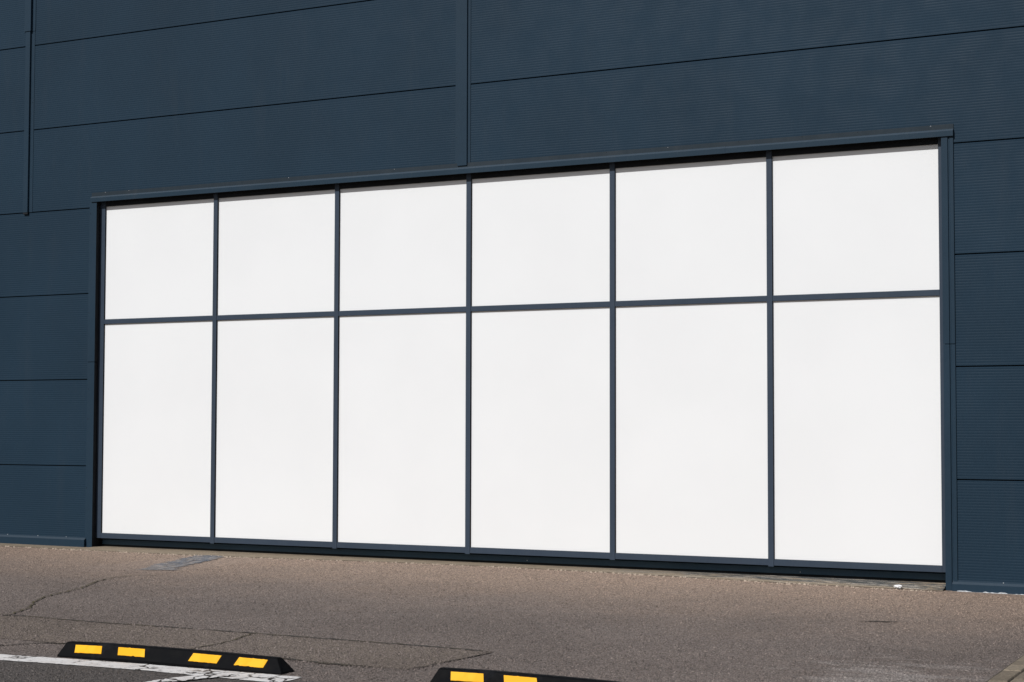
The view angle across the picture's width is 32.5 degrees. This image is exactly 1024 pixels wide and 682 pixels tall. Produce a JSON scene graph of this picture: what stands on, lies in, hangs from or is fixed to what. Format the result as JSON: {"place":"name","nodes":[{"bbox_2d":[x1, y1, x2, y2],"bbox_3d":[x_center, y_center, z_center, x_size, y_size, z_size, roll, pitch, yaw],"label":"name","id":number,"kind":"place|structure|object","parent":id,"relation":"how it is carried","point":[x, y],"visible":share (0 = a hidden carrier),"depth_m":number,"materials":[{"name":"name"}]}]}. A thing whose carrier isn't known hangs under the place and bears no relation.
{"place":"outdoors","nodes":[
{"label":"outdoors","id":0,"kind":"place"},
{"bbox_2d":[0,546,1023,681],"bbox_3d":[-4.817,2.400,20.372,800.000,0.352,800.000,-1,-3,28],"label":"ground","id":1,"kind":"structure","parent":0,"point":[135,564],"depth_m":13.25,"materials":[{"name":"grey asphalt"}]},
{"bbox_2d":[12,575,250,648],"bbox_3d":[-3.425,2.081,13.704,2.233,0.017,5.694,1,-3,-17],"label":"ground crack","id":2,"kind":"object","parent":1,"relation":"on","point":[94,582],"visible":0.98,"depth_m":13.97,"materials":[{"name":"black asphalt"}]},
{"bbox_2d":[0,654,301,681],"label":"parking line","id":3,"kind":"object","parent":1,"relation":"on","point":[239,675],"visible":1,"depth_m":10.37,"materials":[{"name":"white paint"}]},
{"bbox_2d":[57,641,294,674],"bbox_3d":[-2.042,1.912,10.566,1.669,0.132,0.150,-1,-3,26],"label":"wheel stop","id":4,"kind":"object","parent":1,"relation":"on","point":[172,656],"visible":0.96,"depth_m":10.50,"materials":[{"name":"black rubber"}]},
{"bbox_2d":[136,555,222,569],"bbox_3d":[-3.389,2.306,18.405,0.495,0.012,2.257,0,-3,7],"label":"painted patch","id":5,"kind":"object","parent":1,"relation":"on","point":[160,566],"visible":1,"depth_m":18.20,"materials":[{"name":"grey paint"}]},
{"bbox_2d":[147,674,235,681],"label":"parking line","id":6,"kind":"object","parent":1,"relation":"on","point":[183,678],"visible":1,"depth_m":9.95,"materials":[{"name":"white paint"}]},
{"bbox_2d":[0,615,491,668],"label":"asphalt patch","id":7,"kind":"object","parent":1,"relation":"on","point":[249,641],"visible":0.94,"depth_m":11.59,"materials":[{"name":"grey asphalt"}]},
{"bbox_2d":[0,607,897,668],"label":"ground crack","id":8,"kind":"object","parent":1,"relation":"on","point":[301,636],"visible":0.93,"depth_m":11.68,"materials":[{"name":"black asphalt"}]},
{"bbox_2d":[5,545,932,591],"bbox_3d":[-1.555,2.306,18.184,11.830,0.061,0.253,-1,-3,27],"label":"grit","id":9,"kind":"object","parent":1,"relation":"on","point":[483,566],"visible":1,"depth_m":17.48,"materials":[{"name":"gravel"}]},
{"bbox_2d":[0,543,945,590],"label":"concrete threshold","id":10,"kind":"object","parent":1,"relation":"on","point":[859,582],"visible":0.98,"depth_m":17.29,"materials":[{"name":"grey concrete"}]},
{"bbox_2d":[0,0,1023,594],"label":"warehouse","id":11,"kind":"structure","parent":1,"relation":"on","point":[722,286],"depth_m":17.87,"materials":[{"name":"painted metal"},{"name":"glass"}]},
{"bbox_2d":[430,667,620,681],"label":"wheel stop","id":12,"kind":"object","parent":1,"relation":"on","point":[446,674],"visible":1,"depth_m":9.67,"materials":[{"name":"black rubber"}]},
{"bbox_2d":[988,655,1023,681],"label":"brick paving","id":13,"kind":"structure","parent":1,"relation":"on","point":[1012,671],"depth_m":10.29,"materials":[{"name":"brick"}]},
{"bbox_2d":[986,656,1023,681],"bbox_3d":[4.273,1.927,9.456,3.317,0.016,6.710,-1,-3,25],"label":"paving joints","id":14,"kind":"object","parent":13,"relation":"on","point":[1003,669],"depth_m":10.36,"materials":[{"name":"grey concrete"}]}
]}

